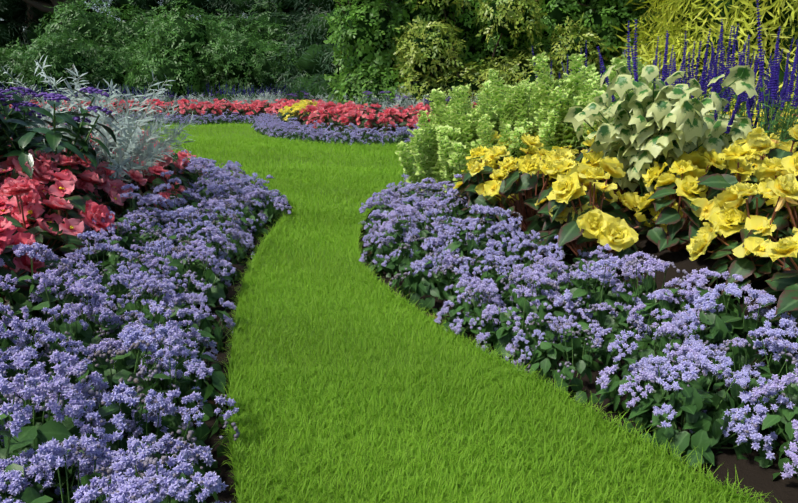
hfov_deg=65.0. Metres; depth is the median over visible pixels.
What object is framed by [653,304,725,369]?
ageratum plant
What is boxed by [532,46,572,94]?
salvia plant
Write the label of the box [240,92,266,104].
silver foliage plant
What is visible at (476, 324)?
ageratum plant
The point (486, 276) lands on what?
ageratum plant
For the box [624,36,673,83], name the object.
salvia plant
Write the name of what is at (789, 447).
ageratum plant
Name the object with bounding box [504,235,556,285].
ageratum plant
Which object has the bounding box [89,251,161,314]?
ageratum plant
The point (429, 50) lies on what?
variegated shrub
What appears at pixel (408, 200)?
ageratum plant
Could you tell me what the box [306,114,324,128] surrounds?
pink begonia plant
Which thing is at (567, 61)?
salvia plant
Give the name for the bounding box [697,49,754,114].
salvia plant
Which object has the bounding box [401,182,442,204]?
ageratum plant
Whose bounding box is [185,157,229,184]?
ageratum plant
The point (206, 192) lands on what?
ageratum plant
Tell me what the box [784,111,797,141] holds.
yellow begonia plant
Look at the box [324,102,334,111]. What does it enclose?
pink begonia plant
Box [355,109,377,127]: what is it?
pink begonia plant
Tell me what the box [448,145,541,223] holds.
yellow begonia plant
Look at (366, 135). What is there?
ageratum plant
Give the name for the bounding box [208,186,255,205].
ageratum plant
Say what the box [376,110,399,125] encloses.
pink begonia plant
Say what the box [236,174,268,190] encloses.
ageratum plant
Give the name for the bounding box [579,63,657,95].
pelargonium crispum plant
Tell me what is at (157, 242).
ageratum plant
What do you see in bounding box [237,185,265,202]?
ageratum plant
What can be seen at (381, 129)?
ageratum plant
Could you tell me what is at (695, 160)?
yellow begonia plant
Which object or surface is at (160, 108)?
pink begonia plant
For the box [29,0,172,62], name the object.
round shrub
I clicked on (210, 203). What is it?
ageratum plant
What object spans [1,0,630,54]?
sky
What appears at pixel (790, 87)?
salvia plant
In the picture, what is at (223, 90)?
salvia plant
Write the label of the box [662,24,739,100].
salvia plant
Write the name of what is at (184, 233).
ageratum plant
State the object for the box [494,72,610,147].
pelargonium crispum plant
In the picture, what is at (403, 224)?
ageratum plant
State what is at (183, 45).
round shrub
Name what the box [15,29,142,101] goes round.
round shrub
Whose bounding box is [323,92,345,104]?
silver foliage plant
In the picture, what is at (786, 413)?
ageratum plant
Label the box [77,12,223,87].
round shrub
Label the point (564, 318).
ageratum plant
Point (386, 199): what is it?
ageratum plant
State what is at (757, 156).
yellow begonia plant
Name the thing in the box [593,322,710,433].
ageratum plant
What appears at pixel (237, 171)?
ageratum plant
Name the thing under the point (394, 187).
ageratum plant
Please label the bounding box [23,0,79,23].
broadleaf tree
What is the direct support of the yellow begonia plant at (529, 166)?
on the bed soil
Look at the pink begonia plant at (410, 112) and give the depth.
14.08 m
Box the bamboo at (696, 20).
[606,0,797,114]
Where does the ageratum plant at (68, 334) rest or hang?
on the bed soil
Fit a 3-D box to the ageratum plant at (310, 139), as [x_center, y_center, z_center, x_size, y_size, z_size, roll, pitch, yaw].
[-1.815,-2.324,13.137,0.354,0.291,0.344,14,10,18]
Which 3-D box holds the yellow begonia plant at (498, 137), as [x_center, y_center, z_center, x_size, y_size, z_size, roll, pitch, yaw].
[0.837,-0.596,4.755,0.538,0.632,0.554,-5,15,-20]
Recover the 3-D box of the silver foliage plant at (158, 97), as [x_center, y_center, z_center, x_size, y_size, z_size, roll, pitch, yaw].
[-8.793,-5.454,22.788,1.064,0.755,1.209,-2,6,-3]
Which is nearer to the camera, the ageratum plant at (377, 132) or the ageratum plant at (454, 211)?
the ageratum plant at (454, 211)
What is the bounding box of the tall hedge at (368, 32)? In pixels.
[318,0,672,109]
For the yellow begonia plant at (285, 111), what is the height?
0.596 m
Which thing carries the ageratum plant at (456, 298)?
on the bed soil
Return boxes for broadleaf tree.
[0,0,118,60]
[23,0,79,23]
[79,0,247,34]
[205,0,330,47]
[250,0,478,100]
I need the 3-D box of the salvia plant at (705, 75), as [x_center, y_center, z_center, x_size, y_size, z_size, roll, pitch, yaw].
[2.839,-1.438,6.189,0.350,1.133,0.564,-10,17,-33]
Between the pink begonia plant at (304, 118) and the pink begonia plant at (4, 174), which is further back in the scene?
the pink begonia plant at (304, 118)
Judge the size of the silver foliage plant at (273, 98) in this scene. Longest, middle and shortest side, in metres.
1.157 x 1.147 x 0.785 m
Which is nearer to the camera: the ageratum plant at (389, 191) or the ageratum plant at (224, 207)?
the ageratum plant at (224, 207)
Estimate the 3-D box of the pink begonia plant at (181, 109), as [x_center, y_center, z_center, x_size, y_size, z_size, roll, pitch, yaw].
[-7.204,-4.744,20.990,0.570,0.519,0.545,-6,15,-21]
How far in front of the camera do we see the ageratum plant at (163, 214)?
3.97 m
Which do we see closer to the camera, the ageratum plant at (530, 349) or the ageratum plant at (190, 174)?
the ageratum plant at (530, 349)
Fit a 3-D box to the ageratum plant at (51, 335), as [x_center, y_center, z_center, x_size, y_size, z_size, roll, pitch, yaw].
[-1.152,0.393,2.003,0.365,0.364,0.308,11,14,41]
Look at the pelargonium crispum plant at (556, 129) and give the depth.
4.42 m
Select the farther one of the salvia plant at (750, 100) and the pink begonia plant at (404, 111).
the pink begonia plant at (404, 111)
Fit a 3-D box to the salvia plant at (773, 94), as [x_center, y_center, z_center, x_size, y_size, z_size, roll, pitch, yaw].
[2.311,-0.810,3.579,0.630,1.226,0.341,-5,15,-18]
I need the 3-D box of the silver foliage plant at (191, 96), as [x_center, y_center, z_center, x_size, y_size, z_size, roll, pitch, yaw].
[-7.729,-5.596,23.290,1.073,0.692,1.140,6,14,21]
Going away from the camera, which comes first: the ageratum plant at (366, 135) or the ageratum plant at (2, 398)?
the ageratum plant at (2, 398)
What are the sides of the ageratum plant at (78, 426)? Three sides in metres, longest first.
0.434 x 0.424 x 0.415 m
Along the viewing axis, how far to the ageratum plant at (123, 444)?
1.70 m
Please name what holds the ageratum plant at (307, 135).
on the bed soil
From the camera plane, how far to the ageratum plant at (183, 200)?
4.42 m
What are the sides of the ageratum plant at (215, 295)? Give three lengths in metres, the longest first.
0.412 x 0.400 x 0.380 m
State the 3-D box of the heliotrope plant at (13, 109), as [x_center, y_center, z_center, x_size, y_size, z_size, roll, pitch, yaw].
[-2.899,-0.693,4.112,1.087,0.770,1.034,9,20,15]
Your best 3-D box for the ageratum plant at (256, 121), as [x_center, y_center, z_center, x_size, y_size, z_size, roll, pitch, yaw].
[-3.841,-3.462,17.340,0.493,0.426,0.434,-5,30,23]
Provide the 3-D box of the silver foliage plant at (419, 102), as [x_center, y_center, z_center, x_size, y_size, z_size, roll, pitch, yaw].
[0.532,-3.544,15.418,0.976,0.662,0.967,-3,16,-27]
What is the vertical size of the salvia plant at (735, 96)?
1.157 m
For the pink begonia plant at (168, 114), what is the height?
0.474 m
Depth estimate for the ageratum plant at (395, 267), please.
3.62 m
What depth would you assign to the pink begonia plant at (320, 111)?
14.61 m
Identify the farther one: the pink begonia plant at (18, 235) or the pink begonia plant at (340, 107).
the pink begonia plant at (340, 107)
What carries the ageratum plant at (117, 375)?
on the bed soil
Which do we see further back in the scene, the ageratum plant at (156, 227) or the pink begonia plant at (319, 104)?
the pink begonia plant at (319, 104)
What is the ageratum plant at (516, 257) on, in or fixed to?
on the bed soil
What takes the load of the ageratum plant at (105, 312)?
on the bed soil
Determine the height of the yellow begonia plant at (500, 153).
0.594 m
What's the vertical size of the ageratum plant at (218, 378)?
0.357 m
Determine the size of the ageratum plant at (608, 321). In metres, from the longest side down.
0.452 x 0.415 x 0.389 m
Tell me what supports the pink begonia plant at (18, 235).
on the bed soil
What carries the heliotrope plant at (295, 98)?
on the bed soil
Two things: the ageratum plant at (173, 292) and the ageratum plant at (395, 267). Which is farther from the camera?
the ageratum plant at (395, 267)
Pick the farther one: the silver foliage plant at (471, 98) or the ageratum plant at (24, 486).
the silver foliage plant at (471, 98)
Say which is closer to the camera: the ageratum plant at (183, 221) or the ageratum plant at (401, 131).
the ageratum plant at (183, 221)
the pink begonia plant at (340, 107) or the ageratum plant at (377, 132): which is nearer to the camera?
the ageratum plant at (377, 132)
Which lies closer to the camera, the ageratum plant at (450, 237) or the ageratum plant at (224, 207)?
the ageratum plant at (450, 237)
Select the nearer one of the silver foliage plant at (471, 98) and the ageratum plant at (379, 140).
the ageratum plant at (379, 140)
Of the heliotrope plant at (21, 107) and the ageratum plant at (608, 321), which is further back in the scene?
the heliotrope plant at (21, 107)
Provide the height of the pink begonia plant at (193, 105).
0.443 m
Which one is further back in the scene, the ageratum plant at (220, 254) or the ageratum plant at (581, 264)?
the ageratum plant at (220, 254)
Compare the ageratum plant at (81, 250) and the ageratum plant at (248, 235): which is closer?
the ageratum plant at (81, 250)
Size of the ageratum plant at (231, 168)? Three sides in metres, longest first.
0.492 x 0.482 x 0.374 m
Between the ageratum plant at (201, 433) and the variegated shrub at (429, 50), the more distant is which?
the variegated shrub at (429, 50)
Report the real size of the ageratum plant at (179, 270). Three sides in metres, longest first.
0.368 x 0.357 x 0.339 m
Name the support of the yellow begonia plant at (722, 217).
on the bed soil
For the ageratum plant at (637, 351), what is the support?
on the bed soil
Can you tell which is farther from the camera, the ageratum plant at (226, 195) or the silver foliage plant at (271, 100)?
the silver foliage plant at (271, 100)
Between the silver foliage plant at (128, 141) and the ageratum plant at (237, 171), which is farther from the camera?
the ageratum plant at (237, 171)
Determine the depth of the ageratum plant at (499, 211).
3.55 m
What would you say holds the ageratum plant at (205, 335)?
on the bed soil
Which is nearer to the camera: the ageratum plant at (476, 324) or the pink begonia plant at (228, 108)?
the ageratum plant at (476, 324)
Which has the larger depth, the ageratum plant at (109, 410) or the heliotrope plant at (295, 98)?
the heliotrope plant at (295, 98)
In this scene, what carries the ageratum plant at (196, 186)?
on the bed soil
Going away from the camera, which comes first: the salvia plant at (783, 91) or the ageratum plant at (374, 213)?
the ageratum plant at (374, 213)
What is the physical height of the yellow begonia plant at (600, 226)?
0.584 m
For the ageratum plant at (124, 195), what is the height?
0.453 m
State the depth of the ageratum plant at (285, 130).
14.21 m
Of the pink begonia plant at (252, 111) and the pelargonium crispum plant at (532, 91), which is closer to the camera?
the pelargonium crispum plant at (532, 91)
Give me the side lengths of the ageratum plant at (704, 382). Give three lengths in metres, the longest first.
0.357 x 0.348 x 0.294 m
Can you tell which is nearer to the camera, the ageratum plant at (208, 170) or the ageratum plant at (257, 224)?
the ageratum plant at (257, 224)
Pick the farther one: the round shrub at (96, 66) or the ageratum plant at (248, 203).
the round shrub at (96, 66)
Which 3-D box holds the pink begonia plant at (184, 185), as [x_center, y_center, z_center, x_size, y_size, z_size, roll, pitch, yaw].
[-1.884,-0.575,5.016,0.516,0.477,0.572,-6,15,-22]
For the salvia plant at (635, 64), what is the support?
on the bed soil
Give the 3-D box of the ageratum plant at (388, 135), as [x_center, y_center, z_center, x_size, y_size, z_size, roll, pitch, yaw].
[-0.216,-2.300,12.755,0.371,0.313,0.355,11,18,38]
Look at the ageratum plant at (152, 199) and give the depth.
4.08 m
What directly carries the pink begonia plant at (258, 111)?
on the bed soil
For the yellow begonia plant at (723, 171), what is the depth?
3.35 m
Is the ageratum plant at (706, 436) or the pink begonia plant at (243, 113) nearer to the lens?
the ageratum plant at (706, 436)
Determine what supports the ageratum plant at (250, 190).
on the bed soil
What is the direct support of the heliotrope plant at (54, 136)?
on the bed soil
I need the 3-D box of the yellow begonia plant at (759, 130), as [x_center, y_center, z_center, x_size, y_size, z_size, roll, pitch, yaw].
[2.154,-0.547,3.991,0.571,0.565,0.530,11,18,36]
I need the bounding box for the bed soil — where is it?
[0,114,797,502]
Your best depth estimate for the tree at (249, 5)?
32.43 m
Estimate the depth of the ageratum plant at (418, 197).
4.85 m
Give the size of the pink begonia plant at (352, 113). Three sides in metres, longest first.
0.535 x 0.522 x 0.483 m
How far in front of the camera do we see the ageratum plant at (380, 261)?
3.75 m
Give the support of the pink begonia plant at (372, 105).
on the bed soil
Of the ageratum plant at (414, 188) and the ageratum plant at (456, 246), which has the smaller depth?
the ageratum plant at (456, 246)
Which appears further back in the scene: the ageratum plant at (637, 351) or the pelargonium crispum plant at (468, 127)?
the pelargonium crispum plant at (468, 127)
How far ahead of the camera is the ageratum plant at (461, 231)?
3.79 m
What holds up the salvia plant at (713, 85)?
on the bed soil
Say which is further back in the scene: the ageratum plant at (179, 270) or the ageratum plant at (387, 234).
the ageratum plant at (387, 234)
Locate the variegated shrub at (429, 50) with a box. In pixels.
[390,0,609,107]
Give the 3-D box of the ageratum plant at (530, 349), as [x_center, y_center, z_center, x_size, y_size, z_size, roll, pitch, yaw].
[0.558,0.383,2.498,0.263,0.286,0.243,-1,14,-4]
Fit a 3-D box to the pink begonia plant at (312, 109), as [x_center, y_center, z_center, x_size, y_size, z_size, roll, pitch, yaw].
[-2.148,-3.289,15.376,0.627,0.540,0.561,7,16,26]
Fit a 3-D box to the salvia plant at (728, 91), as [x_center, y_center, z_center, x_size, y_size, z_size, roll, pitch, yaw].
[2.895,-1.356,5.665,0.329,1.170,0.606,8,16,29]
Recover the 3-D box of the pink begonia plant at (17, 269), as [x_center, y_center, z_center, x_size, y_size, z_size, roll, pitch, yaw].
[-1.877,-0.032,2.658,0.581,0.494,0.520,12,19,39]
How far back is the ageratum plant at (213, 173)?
5.46 m
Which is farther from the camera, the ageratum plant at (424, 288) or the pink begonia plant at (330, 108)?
the pink begonia plant at (330, 108)
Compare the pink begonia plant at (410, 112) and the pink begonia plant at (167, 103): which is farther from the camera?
the pink begonia plant at (167, 103)
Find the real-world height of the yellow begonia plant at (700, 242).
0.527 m
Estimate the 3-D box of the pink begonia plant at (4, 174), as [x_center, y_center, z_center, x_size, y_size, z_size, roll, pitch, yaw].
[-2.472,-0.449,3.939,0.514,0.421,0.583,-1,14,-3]
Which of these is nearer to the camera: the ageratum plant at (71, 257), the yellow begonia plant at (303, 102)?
the ageratum plant at (71, 257)
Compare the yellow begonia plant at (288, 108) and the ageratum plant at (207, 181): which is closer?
the ageratum plant at (207, 181)
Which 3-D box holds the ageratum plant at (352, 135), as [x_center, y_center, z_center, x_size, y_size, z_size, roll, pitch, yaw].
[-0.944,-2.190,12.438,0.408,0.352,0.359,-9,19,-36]
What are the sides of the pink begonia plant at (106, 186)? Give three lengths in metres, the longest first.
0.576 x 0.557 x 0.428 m
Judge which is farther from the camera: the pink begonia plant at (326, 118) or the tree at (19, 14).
the tree at (19, 14)
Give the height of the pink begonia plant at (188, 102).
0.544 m
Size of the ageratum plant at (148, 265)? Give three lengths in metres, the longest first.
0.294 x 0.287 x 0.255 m
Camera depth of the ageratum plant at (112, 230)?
3.36 m
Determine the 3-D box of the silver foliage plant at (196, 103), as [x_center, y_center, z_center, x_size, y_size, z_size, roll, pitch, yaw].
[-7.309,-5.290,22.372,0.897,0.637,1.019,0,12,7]
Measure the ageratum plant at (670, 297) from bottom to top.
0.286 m
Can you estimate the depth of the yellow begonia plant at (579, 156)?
4.20 m
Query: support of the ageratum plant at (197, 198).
on the bed soil
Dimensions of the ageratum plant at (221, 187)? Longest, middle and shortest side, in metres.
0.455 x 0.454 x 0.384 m
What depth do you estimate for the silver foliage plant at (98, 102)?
4.73 m
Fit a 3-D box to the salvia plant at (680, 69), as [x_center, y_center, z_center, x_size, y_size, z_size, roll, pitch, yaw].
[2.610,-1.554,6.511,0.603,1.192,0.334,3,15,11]
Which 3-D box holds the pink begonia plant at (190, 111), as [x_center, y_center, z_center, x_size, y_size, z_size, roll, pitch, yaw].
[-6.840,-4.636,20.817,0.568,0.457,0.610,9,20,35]
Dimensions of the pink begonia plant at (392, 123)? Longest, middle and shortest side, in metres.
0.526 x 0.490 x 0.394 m
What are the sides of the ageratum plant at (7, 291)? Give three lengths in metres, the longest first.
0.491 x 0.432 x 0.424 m
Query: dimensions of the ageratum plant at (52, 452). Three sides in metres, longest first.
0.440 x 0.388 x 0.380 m
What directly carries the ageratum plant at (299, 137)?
on the bed soil
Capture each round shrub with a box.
[0,38,38,100]
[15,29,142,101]
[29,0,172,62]
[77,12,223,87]
[114,0,268,102]
[195,27,310,102]
[200,0,315,59]
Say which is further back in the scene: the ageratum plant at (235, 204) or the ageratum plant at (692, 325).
the ageratum plant at (235, 204)
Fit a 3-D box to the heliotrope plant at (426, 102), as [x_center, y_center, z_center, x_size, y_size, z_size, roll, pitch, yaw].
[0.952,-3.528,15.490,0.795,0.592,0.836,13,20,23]
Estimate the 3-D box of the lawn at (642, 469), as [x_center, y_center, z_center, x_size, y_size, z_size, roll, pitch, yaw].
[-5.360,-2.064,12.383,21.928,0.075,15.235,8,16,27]
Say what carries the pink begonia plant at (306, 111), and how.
on the bed soil
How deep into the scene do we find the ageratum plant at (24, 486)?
1.36 m
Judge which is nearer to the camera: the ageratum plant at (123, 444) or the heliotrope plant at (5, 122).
the ageratum plant at (123, 444)
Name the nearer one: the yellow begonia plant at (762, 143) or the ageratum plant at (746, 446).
the ageratum plant at (746, 446)
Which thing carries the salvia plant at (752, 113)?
on the bed soil
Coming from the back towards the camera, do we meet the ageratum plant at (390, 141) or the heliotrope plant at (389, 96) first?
the heliotrope plant at (389, 96)
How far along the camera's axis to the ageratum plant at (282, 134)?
14.07 m
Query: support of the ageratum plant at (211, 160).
on the bed soil
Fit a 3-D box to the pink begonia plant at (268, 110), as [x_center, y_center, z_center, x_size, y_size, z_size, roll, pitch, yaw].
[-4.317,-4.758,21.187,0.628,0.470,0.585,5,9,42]
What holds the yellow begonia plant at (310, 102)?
on the bed soil
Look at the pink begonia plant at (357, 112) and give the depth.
13.60 m
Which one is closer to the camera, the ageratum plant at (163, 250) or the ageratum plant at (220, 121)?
the ageratum plant at (163, 250)
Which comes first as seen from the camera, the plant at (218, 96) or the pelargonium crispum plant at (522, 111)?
the pelargonium crispum plant at (522, 111)
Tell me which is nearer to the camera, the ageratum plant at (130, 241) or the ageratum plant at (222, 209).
the ageratum plant at (130, 241)
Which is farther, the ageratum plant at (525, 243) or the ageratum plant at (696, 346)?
the ageratum plant at (525, 243)
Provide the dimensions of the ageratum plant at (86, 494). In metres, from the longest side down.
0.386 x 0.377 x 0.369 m
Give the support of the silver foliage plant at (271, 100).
on the bed soil
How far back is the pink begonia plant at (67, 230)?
3.14 m
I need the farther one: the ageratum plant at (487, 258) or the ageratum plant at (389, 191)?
the ageratum plant at (389, 191)
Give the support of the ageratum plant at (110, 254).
on the bed soil
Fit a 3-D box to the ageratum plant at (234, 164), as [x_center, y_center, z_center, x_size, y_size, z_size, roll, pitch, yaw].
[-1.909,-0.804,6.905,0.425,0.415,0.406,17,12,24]
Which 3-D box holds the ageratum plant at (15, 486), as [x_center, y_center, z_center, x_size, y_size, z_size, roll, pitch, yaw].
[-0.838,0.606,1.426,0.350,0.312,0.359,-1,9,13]
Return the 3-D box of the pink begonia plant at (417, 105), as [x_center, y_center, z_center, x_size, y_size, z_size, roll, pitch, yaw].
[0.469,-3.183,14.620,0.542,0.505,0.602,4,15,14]
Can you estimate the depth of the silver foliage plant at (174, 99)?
23.41 m
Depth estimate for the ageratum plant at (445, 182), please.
4.57 m
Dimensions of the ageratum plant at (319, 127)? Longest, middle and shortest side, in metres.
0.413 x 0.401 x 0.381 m
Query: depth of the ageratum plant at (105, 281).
2.84 m
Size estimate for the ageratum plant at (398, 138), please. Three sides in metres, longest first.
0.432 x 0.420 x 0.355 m
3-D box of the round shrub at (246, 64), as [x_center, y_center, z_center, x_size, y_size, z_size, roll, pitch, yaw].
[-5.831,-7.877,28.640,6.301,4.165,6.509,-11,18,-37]
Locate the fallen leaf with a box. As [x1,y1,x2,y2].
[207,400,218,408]
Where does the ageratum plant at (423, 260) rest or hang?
on the bed soil
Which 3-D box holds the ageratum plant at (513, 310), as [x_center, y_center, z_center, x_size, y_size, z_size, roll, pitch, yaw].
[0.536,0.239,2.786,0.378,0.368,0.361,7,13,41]
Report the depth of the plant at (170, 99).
22.66 m
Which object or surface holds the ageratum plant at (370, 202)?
on the bed soil
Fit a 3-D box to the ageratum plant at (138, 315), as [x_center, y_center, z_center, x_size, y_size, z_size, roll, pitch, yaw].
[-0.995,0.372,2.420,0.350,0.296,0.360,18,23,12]
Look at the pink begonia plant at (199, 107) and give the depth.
21.21 m
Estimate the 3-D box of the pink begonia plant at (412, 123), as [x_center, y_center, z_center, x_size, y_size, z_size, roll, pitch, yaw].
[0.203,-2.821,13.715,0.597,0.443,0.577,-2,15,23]
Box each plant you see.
[0,54,169,160]
[0,87,45,159]
[0,87,119,197]
[0,89,82,151]
[0,101,13,168]
[0,149,72,218]
[0,155,11,178]
[0,167,48,204]
[0,175,92,258]
[0,195,71,270]
[0,216,58,312]
[0,242,102,344]
[0,269,123,375]
[0,302,54,384]
[0,317,88,401]
[0,350,108,502]
[0,362,49,438]
[0,373,90,500]
[0,376,106,479]
[0,419,7,445]
[0,433,173,502]
[0,448,115,502]
[0,469,34,502]
[3,257,28,276]
[4,170,116,253]
[6,71,200,185]
[8,305,91,383]
[25,269,76,320]
[28,89,130,125]
[45,152,123,240]
[46,252,97,297]
[46,293,128,358]
[48,325,206,437]
[50,282,118,323]
[51,380,174,492]
[59,247,104,273]
[62,142,98,174]
[62,154,117,209]
[62,211,136,265]
[62,230,139,306]
[63,338,161,407]
[71,456,228,502]
[75,222,161,271]
[76,134,147,185]
[84,308,132,341]
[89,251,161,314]
[90,161,146,216]
[92,299,190,370]
[93,271,181,341]
[93,274,156,322]
[94,393,220,502]
[95,235,158,276]
[102,214,178,267]
[107,183,166,230]
[107,300,221,390]
[109,433,230,502]
[119,330,239,468]
[122,161,182,209]
[122,211,172,256]
[124,94,151,105]
[126,238,209,278]
[129,261,172,290]
[131,241,174,260]
[131,277,198,326]
[133,194,192,231]
[137,186,186,222]
[137,320,225,420]
[138,257,204,315]
[140,134,187,173]
[141,151,194,202]
[144,141,190,188]
[145,92,168,102]
[147,170,201,220]
[153,212,193,243]
[154,104,166,114]
[156,210,215,242]
[158,198,189,219]
[158,245,211,273]
[159,102,171,112]
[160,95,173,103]
[160,244,236,312]
[163,92,183,103]
[163,206,225,262]
[163,222,191,244]
[163,245,222,302]
[166,107,179,116]
[166,282,235,353]
[167,205,220,245]
[169,227,205,264]
[176,102,187,116]
[177,93,202,104]
[178,149,206,176]
[178,166,213,182]
[180,182,207,201]
[180,190,206,207]
[182,159,204,175]
[183,226,240,286]
[184,99,197,109]
[184,103,198,113]
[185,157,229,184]
[185,160,215,186]
[186,95,203,104]
[186,105,201,118]
[190,157,215,166]
[190,163,236,205]
[192,199,241,229]
[193,101,204,112]
[194,179,211,192]
[195,166,228,186]
[196,174,245,209]
[199,114,210,124]
[201,104,212,116]
[202,193,253,233]
[203,103,222,116]
[206,202,243,224]
[207,195,252,244]
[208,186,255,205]
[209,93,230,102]
[209,172,233,190]
[210,197,267,237]
[210,205,253,246]
[211,228,254,264]
[215,115,226,123]
[216,102,229,115]
[216,179,239,199]
[216,221,253,256]
[218,160,245,176]
[219,82,226,101]
[219,191,250,211]
[222,165,242,178]
[222,173,254,196]
[224,103,235,114]
[225,170,257,185]
[226,92,253,105]
[227,103,245,116]
[229,116,238,123]
[230,112,241,122]
[236,172,270,195]
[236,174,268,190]
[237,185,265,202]
[238,104,250,115]
[239,187,268,216]
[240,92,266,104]
[240,189,291,226]
[243,103,254,111]
[244,104,261,117]
[251,174,287,211]
[253,120,262,127]
[254,102,263,114]
[255,119,268,131]
[256,105,265,116]
[256,191,282,218]
[260,100,272,109]
[261,89,280,103]
[261,124,273,135]
[263,104,276,114]
[264,91,290,103]
[269,126,277,137]
[270,107,283,114]
[272,103,281,114]
[276,109,285,121]
[277,123,292,135]
[278,131,288,138]
[280,105,296,120]
[283,107,291,122]
[284,129,300,139]
[287,91,305,99]
[289,106,308,124]
[289,122,302,133]
[290,93,308,101]
[290,129,308,140]
[296,108,309,122]
[298,100,308,106]
[299,105,315,114]
[299,106,318,123]
[300,100,317,108]
[302,113,317,126]
[303,132,314,140]
[303,134,320,142]
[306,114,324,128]
[309,107,325,120]
[311,108,333,126]
[312,132,323,142]
[315,103,326,111]
[317,122,330,131]
[320,109,340,127]
[320,131,333,142]
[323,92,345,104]
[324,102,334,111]
[325,123,342,134]
[326,132,342,144]
[327,106,339,116]
[333,111,355,130]
[333,131,349,143]
[335,104,352,124]
[340,110,360,130]
[341,133,361,144]
[343,123,358,137]
[346,106,361,120]
[354,104,366,113]
[354,128,371,139]
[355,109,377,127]
[355,128,376,142]
[355,134,365,144]
[359,192,400,237]
[359,224,413,278]
[360,113,379,131]
[361,213,393,252]
[363,91,397,111]
[364,136,375,145]
[365,129,382,144]
[366,86,417,111]
[366,103,381,111]
[366,209,403,234]
[368,127,387,137]
[369,188,403,211]
[371,195,404,220]
[373,105,389,116]
[373,217,420,248]
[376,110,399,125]
[377,116,395,131]
[378,124,392,138]
[378,136,388,145]
[379,111,401,126]
[379,204,444,271]
[380,133,395,145]
[381,131,396,143]
[382,91,408,109]
[383,108,409,131]
[386,173,411,203]
[386,236,445,280]
[388,196,430,230]
[389,252,472,314]
[390,131,406,144]
[390,183,421,208]
[391,204,416,234]
[393,105,410,120]
[393,126,409,143]
[394,196,429,216]
[395,87,480,192]
[396,88,426,104]
[396,128,411,142]
[398,184,433,206]
[400,105,419,119]
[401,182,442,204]
[402,107,413,118]
[402,112,417,129]
[402,183,447,206]
[404,95,433,110]
[406,177,442,216]
[406,208,461,265]
[407,110,430,128]
[407,217,439,241]
[408,196,451,228]
[408,247,459,295]
[410,104,426,111]
[414,218,466,246]
[416,80,538,198]
[418,102,430,111]
[421,96,448,105]
[423,199,457,229]
[428,254,473,299]
[429,234,467,268]
[430,181,467,214]
[432,191,468,216]
[433,174,467,205]
[434,278,504,344]
[435,204,504,284]
[437,189,478,228]
[441,275,497,331]
[448,69,545,181]
[448,88,480,107]
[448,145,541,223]
[452,158,479,201]
[452,249,507,308]
[454,221,493,255]
[458,246,514,283]
[460,160,527,229]
[462,206,497,238]
[466,78,531,113]
[468,255,536,307]
[470,79,599,159]
[470,206,531,269]
[475,217,539,278]
[476,130,537,175]
[476,133,547,194]
[476,287,555,363]
[481,147,576,234]
[484,263,560,343]
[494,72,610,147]
[501,73,544,114]
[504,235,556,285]
[504,251,558,289]
[504,255,573,312]
[510,313,567,375]
[514,322,618,404]
[525,157,646,250]
[526,52,658,171]
[531,235,590,292]
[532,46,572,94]
[532,137,608,196]
[535,156,654,278]
[545,129,613,190]
[546,300,599,350]
[547,151,650,212]
[547,255,630,321]
[549,301,641,375]
[553,258,651,358]
[561,40,586,78]
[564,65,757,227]
[569,251,620,304]
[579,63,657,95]
[581,244,656,310]
[589,290,692,397]
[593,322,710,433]
[597,20,674,194]
[599,172,656,212]
[600,57,646,122]
[611,251,712,345]
[623,339,742,421]
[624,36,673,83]
[628,352,777,467]
[629,165,717,252]
[632,149,725,247]
[637,289,690,353]
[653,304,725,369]
[658,40,687,83]
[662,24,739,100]
[664,27,722,97]
[664,267,779,351]
[667,143,797,261]
[670,53,716,98]
[675,51,718,98]
[680,282,797,392]
[682,149,752,188]
[686,96,751,168]
[686,174,797,295]
[686,336,797,428]
[686,356,788,459]
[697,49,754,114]
[697,146,746,176]
[701,29,745,142]
[708,35,749,114]
[708,151,797,258]
[710,134,778,188]
[711,19,758,118]
[719,62,779,130]
[723,26,761,116]
[727,187,797,305]
[732,27,797,140]
[736,41,797,139]
[736,124,797,198]
[742,325,797,433]
[745,42,797,140]
[746,127,778,140]
[746,127,797,161]
[749,227,797,343]
[749,370,797,480]
[753,109,789,139]
[754,0,797,147]
[756,53,791,139]
[759,62,789,132]
[760,66,797,134]
[769,61,797,138]
[770,38,797,139]
[782,336,797,374]
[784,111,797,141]
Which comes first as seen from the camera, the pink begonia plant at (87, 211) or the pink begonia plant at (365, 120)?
the pink begonia plant at (87, 211)
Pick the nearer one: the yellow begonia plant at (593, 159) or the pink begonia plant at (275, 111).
the yellow begonia plant at (593, 159)
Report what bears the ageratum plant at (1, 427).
on the bed soil
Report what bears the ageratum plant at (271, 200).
on the bed soil
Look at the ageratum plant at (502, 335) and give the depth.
2.56 m
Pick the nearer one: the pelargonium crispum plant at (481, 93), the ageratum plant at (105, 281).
the ageratum plant at (105, 281)
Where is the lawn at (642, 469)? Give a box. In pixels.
[80,123,749,502]
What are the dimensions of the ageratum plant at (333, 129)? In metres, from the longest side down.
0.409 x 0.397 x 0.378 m
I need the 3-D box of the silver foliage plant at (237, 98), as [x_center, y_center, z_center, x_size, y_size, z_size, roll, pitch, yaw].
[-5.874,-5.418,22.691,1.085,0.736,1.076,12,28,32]
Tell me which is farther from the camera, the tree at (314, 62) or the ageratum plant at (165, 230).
the tree at (314, 62)
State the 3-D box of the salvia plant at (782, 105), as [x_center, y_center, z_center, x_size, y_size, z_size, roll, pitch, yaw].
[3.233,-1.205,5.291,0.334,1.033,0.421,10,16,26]
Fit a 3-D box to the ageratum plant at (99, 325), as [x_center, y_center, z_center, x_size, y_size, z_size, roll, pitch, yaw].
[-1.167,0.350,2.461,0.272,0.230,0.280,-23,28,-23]

